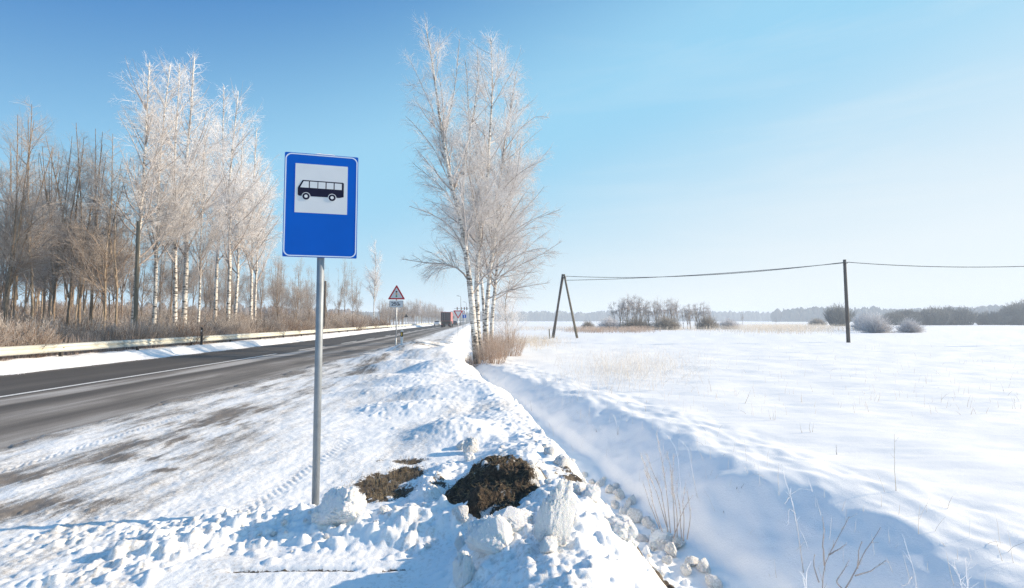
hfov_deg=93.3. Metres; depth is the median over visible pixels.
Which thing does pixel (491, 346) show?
shrub
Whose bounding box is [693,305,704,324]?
bare tree
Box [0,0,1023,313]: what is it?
sky
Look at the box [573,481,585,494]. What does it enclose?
snow clod
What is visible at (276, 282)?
bare tree
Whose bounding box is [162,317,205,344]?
shrub
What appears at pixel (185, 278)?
birch tree
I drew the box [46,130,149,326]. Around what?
bare tree
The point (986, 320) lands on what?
bare tree
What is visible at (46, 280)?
bare tree
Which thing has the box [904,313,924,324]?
bare tree
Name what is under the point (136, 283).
utility pole
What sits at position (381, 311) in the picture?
bare tree
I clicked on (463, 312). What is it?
marker post
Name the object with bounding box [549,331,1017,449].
dry grass
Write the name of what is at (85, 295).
bare tree
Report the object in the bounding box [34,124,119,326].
bare tree
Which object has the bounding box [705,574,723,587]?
snow clod
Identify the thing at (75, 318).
bare tree
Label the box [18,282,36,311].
bare tree
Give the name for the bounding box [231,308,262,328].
shrub
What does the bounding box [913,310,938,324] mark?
bare tree
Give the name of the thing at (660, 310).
bare tree
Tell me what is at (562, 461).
snow clod
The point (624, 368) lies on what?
reeds
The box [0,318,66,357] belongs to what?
shrub
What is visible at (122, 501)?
ground
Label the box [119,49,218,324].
birch tree
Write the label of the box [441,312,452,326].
lorry
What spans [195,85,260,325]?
birch tree
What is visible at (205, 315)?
shrub
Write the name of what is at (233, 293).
bare tree
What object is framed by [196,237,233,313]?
bare tree
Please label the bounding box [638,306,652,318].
bare tree
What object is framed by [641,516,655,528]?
snow clod
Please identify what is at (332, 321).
shrub
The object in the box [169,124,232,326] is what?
birch tree
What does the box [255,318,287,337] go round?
shrub
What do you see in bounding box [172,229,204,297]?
bare tree
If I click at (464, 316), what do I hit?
blue road sign
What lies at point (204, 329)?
shrub
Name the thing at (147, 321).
shrub
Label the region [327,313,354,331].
shrub
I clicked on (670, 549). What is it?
snow clod
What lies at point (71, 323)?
shrub
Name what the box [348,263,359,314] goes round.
bare tree
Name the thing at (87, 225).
bare tree
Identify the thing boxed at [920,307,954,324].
bare tree
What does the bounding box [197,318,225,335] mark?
shrub
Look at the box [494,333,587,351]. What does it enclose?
dry grass
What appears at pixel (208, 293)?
bare tree
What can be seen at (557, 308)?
utility pole
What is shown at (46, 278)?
bare tree
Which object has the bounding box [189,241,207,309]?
bare tree
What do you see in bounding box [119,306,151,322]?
shrub
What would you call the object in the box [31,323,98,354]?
shrub
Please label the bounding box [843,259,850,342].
utility pole
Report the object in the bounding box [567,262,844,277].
power cable
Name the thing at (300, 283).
bare tree
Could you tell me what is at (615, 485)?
snow clod
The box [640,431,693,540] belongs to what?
weed clump
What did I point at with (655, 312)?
bare tree
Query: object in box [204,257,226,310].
bare tree
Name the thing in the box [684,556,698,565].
snow clod
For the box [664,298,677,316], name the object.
bare tree
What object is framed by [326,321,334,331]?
shrub
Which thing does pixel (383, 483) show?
turf
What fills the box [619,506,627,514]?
snow clod
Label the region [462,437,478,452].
snow clod
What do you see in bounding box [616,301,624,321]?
bare tree
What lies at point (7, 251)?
bare tree
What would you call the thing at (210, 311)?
shrub
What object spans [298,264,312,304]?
bare tree
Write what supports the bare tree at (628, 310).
on the ground at (122, 501)
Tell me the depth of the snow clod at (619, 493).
7.55 m
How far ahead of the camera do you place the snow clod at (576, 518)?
3.02 m
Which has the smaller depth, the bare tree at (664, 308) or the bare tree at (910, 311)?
the bare tree at (664, 308)
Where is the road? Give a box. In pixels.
[0,321,468,449]
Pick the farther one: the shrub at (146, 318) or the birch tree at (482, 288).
the birch tree at (482, 288)
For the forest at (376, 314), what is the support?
on the ground at (122, 501)
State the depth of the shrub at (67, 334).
21.42 m
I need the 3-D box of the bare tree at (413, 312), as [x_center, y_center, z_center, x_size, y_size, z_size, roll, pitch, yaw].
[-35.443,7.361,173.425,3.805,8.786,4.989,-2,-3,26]
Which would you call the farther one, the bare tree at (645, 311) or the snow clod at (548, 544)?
the bare tree at (645, 311)
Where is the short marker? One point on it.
(201, 338)
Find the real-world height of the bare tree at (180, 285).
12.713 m
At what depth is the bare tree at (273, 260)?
99.73 m
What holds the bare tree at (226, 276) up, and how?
on the ground at (122, 501)
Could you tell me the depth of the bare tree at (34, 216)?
31.38 m
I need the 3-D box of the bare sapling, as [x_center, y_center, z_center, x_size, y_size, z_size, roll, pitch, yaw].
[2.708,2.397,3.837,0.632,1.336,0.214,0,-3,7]
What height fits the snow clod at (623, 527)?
0.128 m
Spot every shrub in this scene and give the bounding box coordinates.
[0,295,65,324]
[0,303,70,332]
[0,306,62,343]
[0,306,70,355]
[0,311,56,355]
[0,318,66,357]
[0,322,19,346]
[0,327,36,356]
[6,310,88,341]
[12,297,67,322]
[12,306,98,324]
[18,301,95,320]
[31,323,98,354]
[32,317,100,342]
[34,315,119,334]
[38,294,112,323]
[38,314,87,329]
[42,306,121,328]
[44,311,96,330]
[46,314,101,327]
[55,320,86,342]
[61,320,111,337]
[62,325,105,354]
[67,324,139,340]
[68,311,120,341]
[71,305,127,328]
[73,301,143,324]
[80,328,136,349]
[81,300,140,322]
[86,300,150,321]
[88,317,145,347]
[99,304,143,327]
[101,316,163,349]
[105,319,161,346]
[117,306,184,331]
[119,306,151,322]
[122,307,166,322]
[125,315,177,347]
[128,305,195,333]
[144,314,193,344]
[158,297,207,321]
[158,318,196,345]
[159,317,210,344]
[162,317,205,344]
[166,304,208,319]
[181,322,216,342]
[187,308,223,320]
[188,314,231,333]
[188,316,218,343]
[189,309,239,331]
[191,302,224,318]
[193,312,230,326]
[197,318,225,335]
[200,307,249,333]
[218,316,252,340]
[223,312,262,339]
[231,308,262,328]
[234,314,263,338]
[244,315,278,338]
[248,303,292,318]
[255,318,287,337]
[257,306,299,321]
[263,309,295,322]
[272,316,304,336]
[272,319,302,334]
[288,303,334,321]
[289,320,314,334]
[300,317,327,328]
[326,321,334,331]
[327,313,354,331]
[327,317,345,331]
[327,319,344,327]
[330,317,350,331]
[343,311,371,329]
[343,316,368,330]
[347,310,376,329]
[364,314,380,328]
[372,317,391,327]
[463,353,478,367]
[469,329,510,360]
[470,331,512,364]
[490,323,527,356]
[619,316,654,329]
[718,318,743,328]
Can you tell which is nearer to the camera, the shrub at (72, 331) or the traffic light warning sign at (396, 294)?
the shrub at (72, 331)
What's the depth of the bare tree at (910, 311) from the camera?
213.92 m
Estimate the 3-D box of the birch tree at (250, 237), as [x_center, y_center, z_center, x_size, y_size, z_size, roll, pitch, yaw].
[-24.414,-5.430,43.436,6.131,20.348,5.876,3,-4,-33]
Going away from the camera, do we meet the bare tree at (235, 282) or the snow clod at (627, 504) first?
the snow clod at (627, 504)
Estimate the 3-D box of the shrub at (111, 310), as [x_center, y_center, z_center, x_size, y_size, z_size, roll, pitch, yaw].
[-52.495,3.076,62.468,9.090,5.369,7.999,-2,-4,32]
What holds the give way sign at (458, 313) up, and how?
on the ground at (122, 501)
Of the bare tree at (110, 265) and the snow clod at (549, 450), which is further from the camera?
the bare tree at (110, 265)
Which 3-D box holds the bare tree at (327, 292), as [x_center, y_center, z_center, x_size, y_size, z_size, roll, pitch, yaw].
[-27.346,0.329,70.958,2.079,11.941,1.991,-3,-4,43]
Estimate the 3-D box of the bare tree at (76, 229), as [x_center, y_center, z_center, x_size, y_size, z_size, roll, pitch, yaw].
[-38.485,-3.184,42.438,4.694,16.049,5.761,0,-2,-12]
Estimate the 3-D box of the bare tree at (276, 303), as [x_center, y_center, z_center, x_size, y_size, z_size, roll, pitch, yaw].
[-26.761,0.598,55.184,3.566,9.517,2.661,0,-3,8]
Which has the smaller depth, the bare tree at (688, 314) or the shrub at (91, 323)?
the shrub at (91, 323)
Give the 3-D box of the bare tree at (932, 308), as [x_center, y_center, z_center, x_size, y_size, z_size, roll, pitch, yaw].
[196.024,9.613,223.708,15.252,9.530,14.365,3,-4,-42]
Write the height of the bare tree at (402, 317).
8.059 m
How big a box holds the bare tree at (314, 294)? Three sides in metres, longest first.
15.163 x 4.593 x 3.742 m
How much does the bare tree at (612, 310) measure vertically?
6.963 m
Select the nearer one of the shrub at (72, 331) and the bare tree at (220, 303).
the shrub at (72, 331)
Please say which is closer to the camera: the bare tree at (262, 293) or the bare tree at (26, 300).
the bare tree at (26, 300)
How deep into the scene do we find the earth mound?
3.92 m
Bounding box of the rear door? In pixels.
[441,312,450,320]
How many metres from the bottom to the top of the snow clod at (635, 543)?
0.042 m
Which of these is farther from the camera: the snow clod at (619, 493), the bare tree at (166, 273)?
the bare tree at (166, 273)
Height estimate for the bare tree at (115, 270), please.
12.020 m
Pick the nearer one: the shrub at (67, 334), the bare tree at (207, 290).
the shrub at (67, 334)
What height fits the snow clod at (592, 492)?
0.129 m
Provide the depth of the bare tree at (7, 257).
50.46 m
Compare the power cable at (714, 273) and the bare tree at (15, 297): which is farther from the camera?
the power cable at (714, 273)
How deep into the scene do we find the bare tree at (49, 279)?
39.68 m
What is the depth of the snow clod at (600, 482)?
8.21 m
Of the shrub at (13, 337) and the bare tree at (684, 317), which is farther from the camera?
the bare tree at (684, 317)
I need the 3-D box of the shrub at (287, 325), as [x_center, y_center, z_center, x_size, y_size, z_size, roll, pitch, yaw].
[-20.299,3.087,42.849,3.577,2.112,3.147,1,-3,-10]
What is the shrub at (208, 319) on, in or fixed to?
on the ground at (122, 501)
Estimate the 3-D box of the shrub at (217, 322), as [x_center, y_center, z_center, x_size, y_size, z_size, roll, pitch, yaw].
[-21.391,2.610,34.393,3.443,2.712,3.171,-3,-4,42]
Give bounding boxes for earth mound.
[443,452,547,518]
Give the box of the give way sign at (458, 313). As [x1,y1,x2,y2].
[454,310,462,317]
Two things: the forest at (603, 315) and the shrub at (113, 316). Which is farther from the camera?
the forest at (603, 315)
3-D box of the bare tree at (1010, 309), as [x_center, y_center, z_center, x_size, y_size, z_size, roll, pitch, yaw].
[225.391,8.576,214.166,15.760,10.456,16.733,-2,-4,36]
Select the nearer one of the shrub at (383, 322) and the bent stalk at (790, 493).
the bent stalk at (790, 493)
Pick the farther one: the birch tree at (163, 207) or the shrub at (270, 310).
the shrub at (270, 310)
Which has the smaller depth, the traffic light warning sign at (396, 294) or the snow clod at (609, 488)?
the snow clod at (609, 488)
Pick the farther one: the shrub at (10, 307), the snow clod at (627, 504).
the shrub at (10, 307)
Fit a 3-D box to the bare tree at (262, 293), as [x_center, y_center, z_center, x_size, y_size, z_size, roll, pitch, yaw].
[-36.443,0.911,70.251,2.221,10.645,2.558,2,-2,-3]
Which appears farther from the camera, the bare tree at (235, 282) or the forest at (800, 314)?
the forest at (800, 314)
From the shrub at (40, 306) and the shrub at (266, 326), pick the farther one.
the shrub at (40, 306)
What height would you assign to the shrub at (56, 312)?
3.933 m
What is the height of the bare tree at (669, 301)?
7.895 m
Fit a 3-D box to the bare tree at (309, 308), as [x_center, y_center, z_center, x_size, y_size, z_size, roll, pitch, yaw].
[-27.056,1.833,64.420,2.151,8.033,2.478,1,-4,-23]
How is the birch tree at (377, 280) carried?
on the ground at (122, 501)
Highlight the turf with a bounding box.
[341,452,437,503]
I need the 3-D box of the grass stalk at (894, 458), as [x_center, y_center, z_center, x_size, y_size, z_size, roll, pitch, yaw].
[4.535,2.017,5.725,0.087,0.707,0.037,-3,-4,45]
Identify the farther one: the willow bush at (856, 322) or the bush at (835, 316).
the bush at (835, 316)
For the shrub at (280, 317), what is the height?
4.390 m
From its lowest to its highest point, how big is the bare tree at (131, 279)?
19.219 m
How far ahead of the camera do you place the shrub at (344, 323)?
58.61 m
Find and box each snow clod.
[311,510,319,523]
[313,486,366,525]
[379,505,389,513]
[451,505,468,522]
[452,550,475,587]
[454,531,464,551]
[457,440,463,449]
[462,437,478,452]
[464,452,474,460]
[465,513,513,554]
[493,506,532,532]
[533,479,575,546]
[539,535,557,552]
[544,447,555,454]
[544,478,551,483]
[553,455,571,467]
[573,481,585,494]
[573,513,578,522]
[581,484,600,502]
[595,479,605,486]
[605,484,614,492]
[607,514,637,539]
[611,500,619,508]
[612,488,624,499]
[613,482,619,488]
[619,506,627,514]
[624,500,630,508]
[626,495,636,504]
[627,508,642,522]
[631,540,638,546]
[636,534,648,541]
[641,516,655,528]
[649,528,672,550]
[658,570,664,577]
[662,555,672,564]
[664,542,676,556]
[671,534,685,547]
[680,563,691,575]
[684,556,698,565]
[696,557,710,572]
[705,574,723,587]
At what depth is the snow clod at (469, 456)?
5.38 m
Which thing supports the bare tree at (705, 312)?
on the ground at (122, 501)
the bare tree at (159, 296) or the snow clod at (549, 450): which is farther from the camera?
the bare tree at (159, 296)
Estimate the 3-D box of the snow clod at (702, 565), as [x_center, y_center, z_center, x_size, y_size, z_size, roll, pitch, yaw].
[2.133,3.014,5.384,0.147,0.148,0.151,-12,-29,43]
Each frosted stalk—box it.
[901,537,916,586]
[948,556,978,587]
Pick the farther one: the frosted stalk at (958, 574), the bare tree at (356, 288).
the bare tree at (356, 288)
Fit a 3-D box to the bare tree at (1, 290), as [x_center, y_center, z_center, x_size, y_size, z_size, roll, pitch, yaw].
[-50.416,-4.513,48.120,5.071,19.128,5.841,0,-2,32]
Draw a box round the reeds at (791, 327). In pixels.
[672,322,892,335]
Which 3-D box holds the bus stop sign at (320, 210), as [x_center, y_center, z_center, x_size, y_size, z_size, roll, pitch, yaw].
[-1.661,0.512,4.153,0.600,3.476,0.094,1,-3,-14]
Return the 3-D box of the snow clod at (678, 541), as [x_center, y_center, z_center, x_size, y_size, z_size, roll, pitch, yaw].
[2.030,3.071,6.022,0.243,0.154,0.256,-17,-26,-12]
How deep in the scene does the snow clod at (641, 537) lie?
6.19 m
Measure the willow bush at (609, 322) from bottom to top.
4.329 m
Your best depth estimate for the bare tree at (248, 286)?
54.45 m
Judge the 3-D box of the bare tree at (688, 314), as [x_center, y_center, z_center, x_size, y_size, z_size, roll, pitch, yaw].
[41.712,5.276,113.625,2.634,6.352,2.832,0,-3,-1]
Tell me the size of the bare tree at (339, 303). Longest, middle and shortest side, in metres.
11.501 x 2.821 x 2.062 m
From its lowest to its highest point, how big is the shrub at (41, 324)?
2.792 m
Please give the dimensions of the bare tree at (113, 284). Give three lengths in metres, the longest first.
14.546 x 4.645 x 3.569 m
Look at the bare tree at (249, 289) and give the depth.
80.44 m
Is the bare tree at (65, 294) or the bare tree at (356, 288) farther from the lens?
the bare tree at (356, 288)
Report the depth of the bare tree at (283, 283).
87.72 m
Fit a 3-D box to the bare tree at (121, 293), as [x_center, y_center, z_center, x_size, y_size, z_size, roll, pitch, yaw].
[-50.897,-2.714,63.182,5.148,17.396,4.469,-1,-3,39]
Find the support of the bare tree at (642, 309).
on the ground at (122, 501)
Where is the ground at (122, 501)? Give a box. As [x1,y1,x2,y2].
[0,321,1023,587]
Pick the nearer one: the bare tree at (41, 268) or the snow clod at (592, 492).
the snow clod at (592, 492)
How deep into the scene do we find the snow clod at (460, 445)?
5.99 m
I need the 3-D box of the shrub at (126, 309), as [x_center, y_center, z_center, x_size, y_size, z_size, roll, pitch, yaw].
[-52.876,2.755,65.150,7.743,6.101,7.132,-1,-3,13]
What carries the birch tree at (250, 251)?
on the ground at (122, 501)
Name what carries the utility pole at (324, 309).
on the ground at (122, 501)
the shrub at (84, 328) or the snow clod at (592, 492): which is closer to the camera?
the snow clod at (592, 492)
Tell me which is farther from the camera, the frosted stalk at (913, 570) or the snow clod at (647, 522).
the snow clod at (647, 522)
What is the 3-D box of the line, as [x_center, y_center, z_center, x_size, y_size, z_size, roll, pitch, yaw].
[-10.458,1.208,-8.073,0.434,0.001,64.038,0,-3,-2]
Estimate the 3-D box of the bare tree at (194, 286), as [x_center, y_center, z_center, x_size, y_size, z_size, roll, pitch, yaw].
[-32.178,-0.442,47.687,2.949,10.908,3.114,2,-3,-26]
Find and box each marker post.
[400,330,402,344]
[462,311,464,328]
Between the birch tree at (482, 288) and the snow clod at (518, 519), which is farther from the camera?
the birch tree at (482, 288)
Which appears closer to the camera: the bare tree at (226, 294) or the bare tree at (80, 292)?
the bare tree at (80, 292)
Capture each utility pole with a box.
[133,221,139,332]
[323,281,326,332]
[552,274,577,337]
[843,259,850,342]
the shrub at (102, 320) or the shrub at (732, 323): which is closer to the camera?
the shrub at (102, 320)
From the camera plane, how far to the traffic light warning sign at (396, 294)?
27.39 m
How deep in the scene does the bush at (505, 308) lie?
35.57 m
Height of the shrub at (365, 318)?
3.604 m
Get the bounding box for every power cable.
[565,262,845,280]
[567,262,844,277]
[848,262,1023,266]
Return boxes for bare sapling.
[813,510,885,587]
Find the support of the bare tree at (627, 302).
on the ground at (122, 501)
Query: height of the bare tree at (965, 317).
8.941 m
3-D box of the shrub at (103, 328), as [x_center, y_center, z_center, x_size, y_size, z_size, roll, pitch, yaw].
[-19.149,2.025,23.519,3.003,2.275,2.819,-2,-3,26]
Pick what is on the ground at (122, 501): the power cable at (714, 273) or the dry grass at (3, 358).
the dry grass at (3, 358)
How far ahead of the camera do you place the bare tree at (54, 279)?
27.94 m
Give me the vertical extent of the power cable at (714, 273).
0.778 m
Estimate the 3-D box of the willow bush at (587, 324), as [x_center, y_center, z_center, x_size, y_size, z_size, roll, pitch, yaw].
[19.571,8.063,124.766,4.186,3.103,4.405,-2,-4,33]
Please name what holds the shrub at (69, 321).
on the ground at (122, 501)
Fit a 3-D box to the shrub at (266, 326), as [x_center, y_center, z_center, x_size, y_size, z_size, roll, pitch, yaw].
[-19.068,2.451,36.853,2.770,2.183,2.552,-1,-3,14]
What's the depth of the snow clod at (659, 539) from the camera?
5.97 m
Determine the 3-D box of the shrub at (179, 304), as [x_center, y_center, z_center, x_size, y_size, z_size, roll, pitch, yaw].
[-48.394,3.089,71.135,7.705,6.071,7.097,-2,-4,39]
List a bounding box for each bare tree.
[0,97,74,322]
[0,112,77,328]
[0,115,74,323]
[0,152,42,302]
[0,165,55,320]
[0,176,46,316]
[0,186,27,308]
[2,169,37,320]
[6,178,72,296]
[11,194,48,311]
[18,154,77,319]
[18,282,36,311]
[19,140,92,318]
[19,184,78,317]
[24,156,87,303]
[27,148,81,310]
[27,179,68,321]
[31,133,120,324]
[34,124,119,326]
[35,182,82,315]
[37,171,85,290]
[45,158,124,324]
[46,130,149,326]
[53,161,120,315]
[58,161,162,324]
[58,192,79,308]
[58,200,87,312]
[59,193,103,315]
[60,129,143,322]
[66,162,131,318]
[69,193,144,323]
[73,162,114,321]
[73,205,120,325]
[84,197,132,319]
[104,188,140,321]
[106,213,142,322]
[107,210,127,308]
[119,212,151,310]
[120,232,153,296]
[124,223,160,316]
[142,235,170,305]
[149,210,180,317]
[157,246,170,310]
[158,231,197,316]
[161,250,208,292]
[162,242,192,308]
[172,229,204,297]
[178,244,202,304]
[188,245,220,313]
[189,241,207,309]
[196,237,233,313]
[197,255,219,314]
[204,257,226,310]
[211,265,232,312]
[213,254,242,309]
[217,265,235,311]
[218,239,253,314]
[218,248,234,307]
[219,256,247,308]
[234,257,261,302]
[240,265,263,309]
[253,259,272,319]
[253,272,272,313]
[265,254,284,306]
[265,258,288,319]
[267,257,289,301]
[268,255,286,308]
[268,260,287,307]
[269,255,289,303]
[280,264,306,316]
[280,276,293,309]
[287,263,312,319]
[291,258,309,314]
[291,288,299,317]
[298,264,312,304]
[301,266,315,306]
[301,280,315,318]
[324,264,332,314]
[332,266,349,313]
[339,258,352,313]
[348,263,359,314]
[350,275,363,314]
[376,300,387,318]
[398,303,408,319]
[408,304,417,325]
[608,302,616,318]
[614,298,625,322]
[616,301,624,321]
[621,293,634,319]
[621,295,630,318]
[629,295,641,316]
[629,296,639,320]
[630,294,641,318]
[636,298,646,318]
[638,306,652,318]
[641,301,649,321]
[648,301,658,322]
[651,296,661,322]
[654,303,667,316]
[658,301,667,317]
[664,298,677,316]
[666,297,679,318]
[680,307,687,328]
[684,306,693,324]
[691,304,702,327]
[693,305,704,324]
[700,306,710,321]
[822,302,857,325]
[879,309,907,324]
[895,308,921,324]
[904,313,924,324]
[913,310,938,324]
[918,305,944,312]
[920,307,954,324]
[936,306,957,324]
[944,306,983,324]
[976,311,992,324]
[981,311,1013,324]
[984,311,1010,324]
[996,301,1023,324]
[998,303,1023,312]
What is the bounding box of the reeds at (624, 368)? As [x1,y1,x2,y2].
[526,343,749,392]
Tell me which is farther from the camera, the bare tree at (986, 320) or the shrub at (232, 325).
the bare tree at (986, 320)
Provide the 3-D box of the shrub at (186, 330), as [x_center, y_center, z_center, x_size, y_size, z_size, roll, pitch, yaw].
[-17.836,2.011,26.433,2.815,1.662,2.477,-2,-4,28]
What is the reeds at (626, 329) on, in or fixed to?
on the ground at (122, 501)
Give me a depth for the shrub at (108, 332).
22.29 m
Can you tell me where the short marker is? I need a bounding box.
[200,327,202,344]
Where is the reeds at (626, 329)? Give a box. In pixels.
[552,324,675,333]
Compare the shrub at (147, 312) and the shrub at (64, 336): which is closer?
the shrub at (64, 336)
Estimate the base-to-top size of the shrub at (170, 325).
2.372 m
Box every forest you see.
[1,298,355,315]
[327,310,513,321]
[512,310,771,320]
[770,304,1010,321]
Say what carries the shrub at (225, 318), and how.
on the ground at (122, 501)
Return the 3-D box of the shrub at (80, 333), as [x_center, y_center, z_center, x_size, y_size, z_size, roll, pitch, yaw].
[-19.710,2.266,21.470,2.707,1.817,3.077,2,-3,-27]
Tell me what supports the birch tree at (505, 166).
on the ground at (122, 501)
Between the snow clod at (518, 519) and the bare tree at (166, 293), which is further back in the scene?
the bare tree at (166, 293)
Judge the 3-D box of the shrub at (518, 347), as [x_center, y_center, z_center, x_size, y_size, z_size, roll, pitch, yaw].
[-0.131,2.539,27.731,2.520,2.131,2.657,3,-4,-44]
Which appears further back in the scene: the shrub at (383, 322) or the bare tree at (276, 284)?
the bare tree at (276, 284)
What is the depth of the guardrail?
21.87 m
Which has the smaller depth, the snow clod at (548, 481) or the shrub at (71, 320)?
the snow clod at (548, 481)
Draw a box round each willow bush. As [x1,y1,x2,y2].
[580,320,594,327]
[597,316,619,329]
[650,315,682,329]
[694,315,721,329]
[807,317,826,325]
[850,310,875,330]
[855,311,898,332]
[895,318,926,332]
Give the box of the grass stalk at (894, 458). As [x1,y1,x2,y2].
[893,436,897,486]
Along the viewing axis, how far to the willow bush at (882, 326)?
77.26 m
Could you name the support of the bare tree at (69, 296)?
on the ground at (122, 501)
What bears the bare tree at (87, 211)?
on the ground at (122, 501)
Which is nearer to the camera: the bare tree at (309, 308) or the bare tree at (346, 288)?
the bare tree at (309, 308)
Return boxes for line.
[0,354,272,396]
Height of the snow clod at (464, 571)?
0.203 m
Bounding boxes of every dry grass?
[0,324,364,360]
[481,363,1021,586]
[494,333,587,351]
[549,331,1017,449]
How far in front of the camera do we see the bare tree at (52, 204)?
40.16 m
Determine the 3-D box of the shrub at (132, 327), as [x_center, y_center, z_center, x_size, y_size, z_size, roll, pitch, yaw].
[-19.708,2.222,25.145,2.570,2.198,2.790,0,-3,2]
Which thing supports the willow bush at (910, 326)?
on the ground at (122, 501)
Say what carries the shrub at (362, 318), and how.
on the ground at (122, 501)
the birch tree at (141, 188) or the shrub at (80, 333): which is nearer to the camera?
the shrub at (80, 333)
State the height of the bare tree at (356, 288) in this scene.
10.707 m
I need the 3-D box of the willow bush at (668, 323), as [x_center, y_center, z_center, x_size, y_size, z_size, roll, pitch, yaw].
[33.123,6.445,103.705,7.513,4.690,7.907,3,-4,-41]
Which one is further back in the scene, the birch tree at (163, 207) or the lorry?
the lorry
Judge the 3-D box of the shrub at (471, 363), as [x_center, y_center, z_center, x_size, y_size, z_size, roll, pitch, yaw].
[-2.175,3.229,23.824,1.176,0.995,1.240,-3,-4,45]
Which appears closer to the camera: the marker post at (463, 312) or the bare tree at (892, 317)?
the marker post at (463, 312)
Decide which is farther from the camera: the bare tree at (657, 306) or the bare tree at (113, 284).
the bare tree at (657, 306)
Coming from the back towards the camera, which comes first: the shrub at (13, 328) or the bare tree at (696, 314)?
the bare tree at (696, 314)
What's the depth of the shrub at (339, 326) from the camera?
56.22 m
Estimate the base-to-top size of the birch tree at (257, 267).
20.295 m
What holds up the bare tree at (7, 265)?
on the ground at (122, 501)
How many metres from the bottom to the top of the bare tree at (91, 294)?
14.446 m
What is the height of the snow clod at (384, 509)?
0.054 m
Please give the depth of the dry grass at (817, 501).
5.10 m
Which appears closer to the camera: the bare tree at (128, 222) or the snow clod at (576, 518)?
the snow clod at (576, 518)
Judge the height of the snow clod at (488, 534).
0.221 m
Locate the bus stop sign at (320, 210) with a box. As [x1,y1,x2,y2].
[282,152,358,505]
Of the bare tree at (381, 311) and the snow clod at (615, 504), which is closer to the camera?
the snow clod at (615, 504)
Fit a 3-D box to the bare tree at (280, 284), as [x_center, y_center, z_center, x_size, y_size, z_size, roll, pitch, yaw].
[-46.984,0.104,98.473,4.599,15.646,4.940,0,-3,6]
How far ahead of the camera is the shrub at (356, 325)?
62.86 m
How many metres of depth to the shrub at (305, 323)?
44.62 m
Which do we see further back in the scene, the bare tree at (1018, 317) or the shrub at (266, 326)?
the bare tree at (1018, 317)
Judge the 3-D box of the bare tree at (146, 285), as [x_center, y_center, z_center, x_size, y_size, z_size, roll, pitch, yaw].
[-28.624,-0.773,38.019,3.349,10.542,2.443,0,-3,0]
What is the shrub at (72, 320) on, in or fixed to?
on the ground at (122, 501)
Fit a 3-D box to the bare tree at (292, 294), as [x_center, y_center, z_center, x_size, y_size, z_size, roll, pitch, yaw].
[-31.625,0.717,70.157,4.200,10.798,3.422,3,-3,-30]
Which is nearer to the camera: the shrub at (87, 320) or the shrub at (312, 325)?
the shrub at (87, 320)
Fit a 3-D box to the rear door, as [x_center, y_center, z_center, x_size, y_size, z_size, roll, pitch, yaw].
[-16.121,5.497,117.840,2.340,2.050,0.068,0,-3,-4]
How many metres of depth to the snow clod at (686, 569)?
5.31 m
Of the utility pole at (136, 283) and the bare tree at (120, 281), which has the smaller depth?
the utility pole at (136, 283)
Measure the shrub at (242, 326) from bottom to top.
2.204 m
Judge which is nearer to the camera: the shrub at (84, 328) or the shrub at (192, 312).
the shrub at (84, 328)
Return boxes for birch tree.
[80,51,202,325]
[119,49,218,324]
[119,53,241,324]
[126,48,203,324]
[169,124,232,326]
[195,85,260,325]
[199,77,282,320]
[205,121,274,319]
[218,125,283,320]
[235,150,281,319]
[361,237,386,319]
[398,10,552,363]
[428,29,549,359]
[432,83,517,337]
[452,122,555,336]
[454,63,567,348]
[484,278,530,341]
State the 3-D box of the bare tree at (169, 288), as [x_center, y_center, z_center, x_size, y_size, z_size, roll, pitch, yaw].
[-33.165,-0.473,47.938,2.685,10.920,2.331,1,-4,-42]
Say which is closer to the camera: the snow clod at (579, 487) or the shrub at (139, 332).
the snow clod at (579, 487)
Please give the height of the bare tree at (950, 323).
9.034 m
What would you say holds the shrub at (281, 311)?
on the ground at (122, 501)
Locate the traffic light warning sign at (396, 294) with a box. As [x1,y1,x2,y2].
[388,285,404,345]
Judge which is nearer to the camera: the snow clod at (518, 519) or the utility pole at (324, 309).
the snow clod at (518, 519)
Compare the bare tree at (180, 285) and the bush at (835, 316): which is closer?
the bare tree at (180, 285)
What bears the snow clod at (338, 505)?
on the ground at (122, 501)
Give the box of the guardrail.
[0,322,440,356]
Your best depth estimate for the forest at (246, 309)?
317.18 m
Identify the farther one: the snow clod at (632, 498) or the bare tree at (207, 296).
the bare tree at (207, 296)
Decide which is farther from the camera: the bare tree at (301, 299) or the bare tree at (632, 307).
the bare tree at (632, 307)
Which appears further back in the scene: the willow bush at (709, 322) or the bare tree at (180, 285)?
the willow bush at (709, 322)
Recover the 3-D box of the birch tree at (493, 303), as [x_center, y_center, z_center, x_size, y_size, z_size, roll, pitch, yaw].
[-0.651,-4.593,33.606,7.459,16.771,6.282,0,-3,0]
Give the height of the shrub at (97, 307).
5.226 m
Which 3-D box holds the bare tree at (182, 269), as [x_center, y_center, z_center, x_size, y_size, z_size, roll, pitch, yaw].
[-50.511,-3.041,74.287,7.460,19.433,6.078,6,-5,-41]
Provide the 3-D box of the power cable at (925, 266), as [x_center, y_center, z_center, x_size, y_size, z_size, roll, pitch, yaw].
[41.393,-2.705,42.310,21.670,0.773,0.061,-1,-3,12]
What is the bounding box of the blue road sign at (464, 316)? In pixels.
[463,315,465,329]
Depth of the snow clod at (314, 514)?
3.65 m
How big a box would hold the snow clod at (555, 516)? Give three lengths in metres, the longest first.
0.387 x 0.223 x 0.101 m
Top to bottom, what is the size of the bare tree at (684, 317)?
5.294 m
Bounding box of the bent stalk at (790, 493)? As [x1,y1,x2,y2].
[782,467,812,572]
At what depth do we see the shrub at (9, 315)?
22.04 m
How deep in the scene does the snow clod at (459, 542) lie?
3.26 m
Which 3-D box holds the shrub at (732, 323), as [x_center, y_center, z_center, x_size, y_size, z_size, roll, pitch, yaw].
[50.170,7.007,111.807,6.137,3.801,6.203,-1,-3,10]

